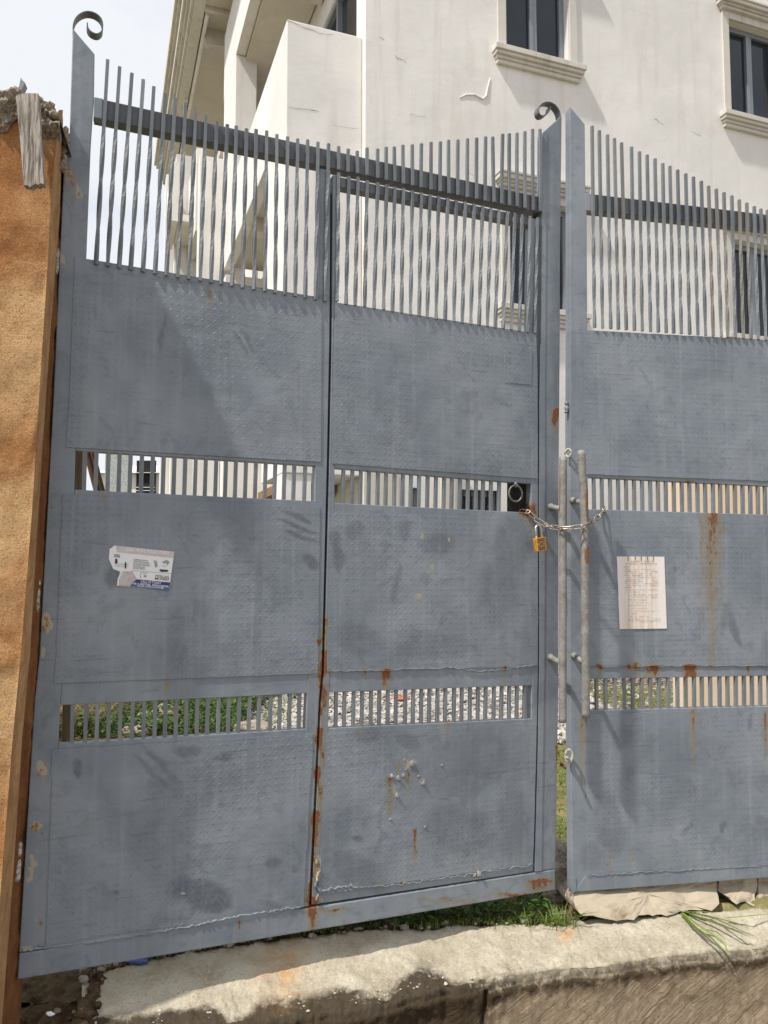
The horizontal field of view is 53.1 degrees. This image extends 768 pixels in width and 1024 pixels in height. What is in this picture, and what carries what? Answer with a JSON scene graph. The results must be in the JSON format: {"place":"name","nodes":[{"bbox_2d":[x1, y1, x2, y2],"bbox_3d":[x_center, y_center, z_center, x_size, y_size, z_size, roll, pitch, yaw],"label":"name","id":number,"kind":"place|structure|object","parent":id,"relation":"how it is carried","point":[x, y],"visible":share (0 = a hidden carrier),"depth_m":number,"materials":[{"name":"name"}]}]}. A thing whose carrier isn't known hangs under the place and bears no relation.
{"place":"outdoors","nodes":[
{"label":"outdoors","id":0,"kind":"place"},
{"bbox_2d":[19,79,26,93],"bbox_3d":[-1.144,-1.329,2.425,0.028,0.067,0.030,1,-4,-11],"label":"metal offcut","id":1,"kind":"object","parent":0,"point":[22,86],"visible":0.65,"depth_m":2.41,"materials":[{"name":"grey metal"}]},
{"bbox_2d":[20,1001,77,1023],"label":"soil bank","id":2,"kind":"structure","parent":0,"point":[35,1014],"depth_m":2.48,"materials":[{"name":"brown soil"}]},
{"bbox_2d":[0,86,70,1023],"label":"rendered wall","id":3,"kind":"structure","parent":2,"relation":"on","point":[30,229],"depth_m":2.33,"materials":[{"name":"orange paint"}]},
{"bbox_2d":[16,93,45,190],"bbox_3d":[-1.070,-1.121,2.331,0.087,0.294,0.028,1,-4,-11],"label":"timber plank","id":4,"kind":"object","parent":3,"relation":"attached to","point":[30,126],"visible":1,"depth_m":2.32,"materials":[{"name":"grey wood"}]},
{"bbox_2d":[15,11,566,978],"bbox_3d":[-0.186,-0.156,2.860,2.066,3.304,0.204,1,-4,-20],"label":"gate leaf","id":5,"kind":"object","parent":3,"relation":"attached to","point":[147,847],"visible":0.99,"depth_m":2.75,"materials":[{"name":"grey paint"}]},
{"bbox_2d":[109,545,173,590],"bbox_3d":[-0.801,0.186,2.544,0.208,0.149,0.004,2,-4,-23],"label":"flyer","id":6,"kind":"object","parent":5,"relation":"attached to","point":[144,568],"visible":1,"depth_m":2.55,"materials":[{"name":"white paper"}]},
{"bbox_2d":[309,172,538,904],"bbox_3d":[0.188,0.072,3.010,0.984,2.694,0.087,2,-4,-23],"label":"wicket door","id":7,"kind":"structure","parent":5,"relation":"in","point":[418,597],"depth_m":2.96,"materials":[{"name":"grey paint"}]},
{"bbox_2d":[519,506,605,530],"bbox_3d":[0.761,0.019,3.118,0.382,0.122,0.200,1,-4,-10],"label":"chain","id":8,"kind":"object","parent":5,"relation":"attached to","point":[551,527],"visible":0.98,"depth_m":3.10,"materials":[{"name":"metal"}]},
{"bbox_2d":[533,524,546,551],"bbox_3d":[0.631,0.105,3.113,0.063,0.112,0.023,3,-5,-38],"label":"padlock","id":9,"kind":"object","parent":8,"relation":"hanging from","point":[539,543],"visible":1,"depth_m":3.10,"materials":[{"name":"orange metal"}]},
{"bbox_2d":[20,1002,75,1022],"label":"stone rubble","id":10,"kind":"object","parent":2,"relation":"on","point":[57,1010],"visible":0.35,"depth_m":2.46,"materials":[{"name":"stone"}]},
{"bbox_2d":[20,997,76,1023],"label":"soil rubble","id":11,"kind":"object","parent":2,"relation":"on","point":[32,1000],"visible":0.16,"depth_m":2.50,"materials":[{"name":"brown soil"}]},
{"bbox_2d":[46,1011,54,1016],"bbox_3d":[-1.047,1.572,2.411,0.031,0.013,0.019,-4,-5,41],"label":"litter scrap","id":12,"kind":"object","parent":2,"relation":"on","point":[50,1013],"visible":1,"depth_m":2.41,"materials":[{"name":"white paper"}]},
{"bbox_2d":[0,0,173,490],"label":"sky","id":13,"kind":"structure","parent":0,"point":[36,38],"materials":[{"name":"white"}]},
{"bbox_2d":[90,453,104,490],"bbox_3d":[-1.124,-0.056,3.086,0.238,0.791,0.024,2,-4,-23],"label":"stick","id":14,"kind":"object","parent":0,"point":[101,485],"visible":0.09,"depth_m":3.07,"materials":[{"name":"brown wood"}]},
{"bbox_2d":[87,453,98,490],"bbox_3d":[-1.142,-0.056,3.078,0.237,0.789,0.024,2,-4,-23],"label":"stick","id":15,"kind":"object","parent":14,"relation":"on","point":[90,467],"visible":0.09,"depth_m":3.06,"materials":[{"name":"brown wood"}]},
{"bbox_2d":[21,895,599,1003],"bbox_3d":[0.888,1.670,3.335,4.794,0.117,0.911,1,-4,-10],"label":"earth strip","id":16,"kind":"object","parent":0,"point":[64,987],"visible":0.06,"depth_m":2.64,"materials":[{"name":"brown soil"}]},
{"bbox_2d":[61,452,82,741],"bbox_3d":[-1.119,0.408,2.761,0.069,1.943,0.060,2,-4,-23],"label":"timber post","id":17,"kind":"object","parent":16,"relation":"on","point":[65,731],"depth_m":2.71,"materials":[{"name":"brown wood"}]},
{"bbox_2d":[78,904,576,983],"bbox_3d":[-0.155,1.592,2.936,1.876,0.035,0.292,1,-4,-15],"label":"strip rubble","id":18,"kind":"object","parent":16,"relation":"on","point":[83,979],"visible":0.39,"depth_m":2.95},
{"bbox_2d":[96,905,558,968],"bbox_3d":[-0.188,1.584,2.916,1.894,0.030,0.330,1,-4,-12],"label":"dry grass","id":19,"kind":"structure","parent":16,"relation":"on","point":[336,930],"depth_m":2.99,"materials":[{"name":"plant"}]},
{"bbox_2d":[130,892,562,961],"bbox_3d":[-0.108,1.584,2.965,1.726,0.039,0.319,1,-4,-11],"label":"grass","id":20,"kind":"structure","parent":16,"relation":"on","point":[488,921],"depth_m":3.00,"materials":[{"name":"green plant"}]},
{"bbox_2d":[524,839,566,903],"bbox_3d":[0.728,1.573,3.335,0.305,0.308,0.303,0,-4,0],"label":"stone","id":21,"kind":"object","parent":16,"relation":"on","point":[555,895],"visible":0.14,"depth_m":3.20,"materials":[{"name":"grey stone"}]},
{"bbox_2d":[560,107,767,917],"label":"gate leaf","id":22,"kind":"object","parent":16,"relation":"on","point":[659,795],"visible":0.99,"depth_m":3.25,"materials":[{"name":"grey paint"}]},
{"bbox_2d":[617,556,666,628],"bbox_3d":[1.077,0.336,3.210,0.220,0.301,0.004,1,-4,-11],"label":"notice sheet","id":23,"kind":"object","parent":22,"relation":"attached to","point":[641,593],"visible":1,"depth_m":3.21,"materials":[{"name":"paper"}]},
{"bbox_2d":[59,674,767,916],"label":"yard ground","id":24,"kind":"structure","parent":0,"point":[725,904],"depth_m":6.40,"materials":[{"name":"green plant"}]},
{"bbox_2d":[59,700,172,732],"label":"dead fronds","id":25,"kind":"object","parent":24,"relation":"on","point":[90,708],"visible":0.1,"depth_m":6.53,"materials":[{"name":"plant"}]},
{"bbox_2d":[122,722,152,737],"bbox_3d":[-1.973,1.756,6.197,0.268,0.132,0.205,0,-4,0],"label":"stone","id":26,"kind":"object","parent":24,"relation":"on","point":[124,731],"visible":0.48,"depth_m":6.12,"materials":[{"name":"grey stone"}]},
{"bbox_2d":[137,709,181,724],"bbox_3d":[-1.941,1.781,6.653,0.395,0.148,0.210,0,-4,0],"label":"stone","id":27,"kind":"object","parent":24,"relation":"on","point":[160,711],"visible":0.14,"depth_m":6.59,"materials":[{"name":"grey stone"}]},
{"bbox_2d":[59,695,266,736],"bbox_3d":[-1.975,1.798,7.394,1.674,0.178,2.708,0,-4,0],"label":"ground cover","id":28,"kind":"object","parent":24,"relation":"on","point":[212,716],"visible":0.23,"depth_m":6.49,"materials":[{"name":"green plant"}]},
{"bbox_2d":[157,702,182,711],"bbox_3d":[-1.991,1.815,7.076,0.243,0.140,0.270,4,-5,-41],"label":"stone","id":29,"kind":"object","parent":24,"relation":"on","point":[161,704],"visible":0.19,"depth_m":7.05,"materials":[{"name":"grey stone"}]},
{"bbox_2d":[668,482,767,706],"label":"garden wall","id":30,"kind":"structure","parent":24,"relation":"on","point":[714,682],"depth_m":7.03,"materials":[{"name":"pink paint"}]},
{"bbox_2d":[717,878,756,905],"bbox_3d":[1.493,1.586,3.299,0.210,0.111,0.235,1,-4,-11],"label":"slab chunk","id":31,"kind":"object","parent":24,"relation":"on","point":[738,891],"visible":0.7,"depth_m":3.24,"materials":[{"name":"beige concrete"}]},
{"bbox_2d":[754,878,767,897],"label":"slab chunk","id":32,"kind":"object","parent":24,"relation":"on","point":[762,888],"visible":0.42,"depth_m":3.28,"materials":[{"name":"beige concrete"}]},
{"bbox_2d":[220,686,672,743],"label":"gravel","id":33,"kind":"structure","parent":0,"point":[562,728],"depth_m":7.57,"materials":[{"name":"grey gravel"}]},
{"bbox_2d":[234,720,272,730],"bbox_3d":[-1.057,1.754,6.284,0.321,0.102,0.201,0,-4,0],"label":"stone","id":34,"kind":"object","parent":33,"relation":"on","point":[263,725],"visible":0.38,"depth_m":6.22,"materials":[{"name":"beige stone"}]},
{"bbox_2d":[391,696,410,701],"bbox_3d":[0.177,1.936,7.971,0.212,0.054,0.118,0,-4,0],"label":"brick shard","id":35,"kind":"object","parent":33,"relation":"on","point":[400,698],"visible":0.59,"depth_m":7.93,"materials":[{"name":"orange brick"}]},
{"label":"ground","id":36,"kind":"structure","parent":0,"visible":0},
{"bbox_2d":[105,454,127,491],"bbox_3d":[-6.960,0.507,20.064,0.680,4.600,0.100,0,-4,0],"label":"metal screen","id":37,"kind":"object","parent":36,"relation":"on","point":[113,473],"depth_m":20.12,"materials":[{"name":"grey metal"}]},
{"bbox_2d":[100,460,159,493],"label":"neighbour house","id":38,"kind":"structure","parent":36,"relation":"on","point":[135,481],"depth_m":24.09,"materials":[{"name":"white concrete"}]},
{"bbox_2d":[136,460,155,493],"bbox_3d":[-7.450,-0.765,24.053,0.600,1.700,0.102,0,-4,0],"label":"window","id":39,"kind":"structure","parent":38,"relation":"in","point":[146,481],"depth_m":24.07,"materials":[{"name":"black glass"}]},
{"bbox_2d":[154,0,767,673],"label":"house","id":40,"kind":"structure","parent":36,"relation":"on","point":[680,84],"depth_m":10.67,"materials":[{"name":"white paint"}]},
{"bbox_2d":[325,0,356,35],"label":"sliding door","id":41,"kind":"structure","parent":40,"relation":"in","point":[343,16],"depth_m":10.92,"materials":[{"name":"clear glass"}]},
{"bbox_2d":[413,488,416,506],"bbox_3d":[0.341,0.669,9.454,0.110,1.920,0.070,1,-4,-20],"label":"window","id":42,"kind":"structure","parent":40,"relation":"in","point":[414,490],"depth_m":9.49,"materials":[{"name":"grey glass"}]},
{"bbox_2d":[462,490,495,510],"bbox_3d":[1.180,0.488,9.737,0.530,1.520,0.138,1,-4,-20],"label":"window","id":43,"kind":"structure","parent":40,"relation":"in","point":[463,491],"depth_m":9.77,"materials":[{"name":"black glass"}]},
{"bbox_2d":[492,0,586,83],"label":"window","id":44,"kind":"structure","parent":40,"relation":"in","point":[530,33],"depth_m":10.54,"materials":[{"name":"grey metal"}]},
{"bbox_2d":[495,168,591,328],"bbox_3d":[2.094,-3.429,10.237,1.388,1.965,0.345,1,-4,-20],"label":"window","id":45,"kind":"structure","parent":40,"relation":"in","point":[497,175],"depth_m":10.23,"materials":[{"name":"white paint"}]},
{"bbox_2d":[716,0,767,137],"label":"window","id":46,"kind":"structure","parent":40,"relation":"in","point":[744,54],"depth_m":11.82,"materials":[{"name":"grey metal"}]},
{"bbox_2d":[724,230,767,339],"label":"window","id":47,"kind":"structure","parent":40,"relation":"in","point":[729,248],"depth_m":11.58,"materials":[{"name":"grey metal"}]},
{"label":"road","id":48,"kind":"structure","parent":0,"visible":0},
{"bbox_2d":[82,908,767,1023],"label":"kerb","id":49,"kind":"structure","parent":48,"relation":"on","point":[671,969],"depth_m":2.70,"materials":[{"name":"concrete"}]},
{"bbox_2d":[67,971,106,1023],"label":"kerb end rubble","id":50,"kind":"object","parent":49,"relation":"on","point":[88,1005],"visible":1,"depth_m":2.45,"materials":[{"name":"stone"}]},
{"bbox_2d":[126,958,148,963],"bbox_3d":[-0.863,1.573,2.692,0.085,0.017,0.031,0,-4,0],"label":"wrapper","id":51,"kind":"object","parent":49,"relation":"on","point":[141,961],"visible":0.84,"depth_m":2.69,"materials":[{"name":"blue plastic"}]},
{"bbox_2d":[95,965,520,1023],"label":"kerb chips","id":52,"kind":"object","parent":49,"relation":"on","point":[445,983],"visible":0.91,"depth_m":2.53,"materials":[{"name":"grey concrete"}]},
{"bbox_2d":[516,895,596,930],"bbox_3d":[0.621,1.566,2.961,0.399,0.074,0.320,3,-5,-34],"label":"grass tuft","id":53,"kind":"object","parent":49,"relation":"on","point":[562,920],"visible":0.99,"depth_m":2.99,"materials":[{"name":"green plant"}]},
{"bbox_2d":[558,877,718,920],"bbox_3d":[1.067,1.561,3.189,0.687,0.118,0.305,1,-4,-11],"label":"slab chunk","id":54,"kind":"object","parent":49,"relation":"on","point":[626,903],"visible":0.65,"depth_m":3.10,"materials":[{"name":"beige concrete"}]},
{"bbox_2d":[680,910,766,952],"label":"grass tuft","id":55,"kind":"object","parent":49,"relation":"on","point":[685,916],"visible":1,"depth_m":2.96,"materials":[{"name":"green plant"}]}
]}

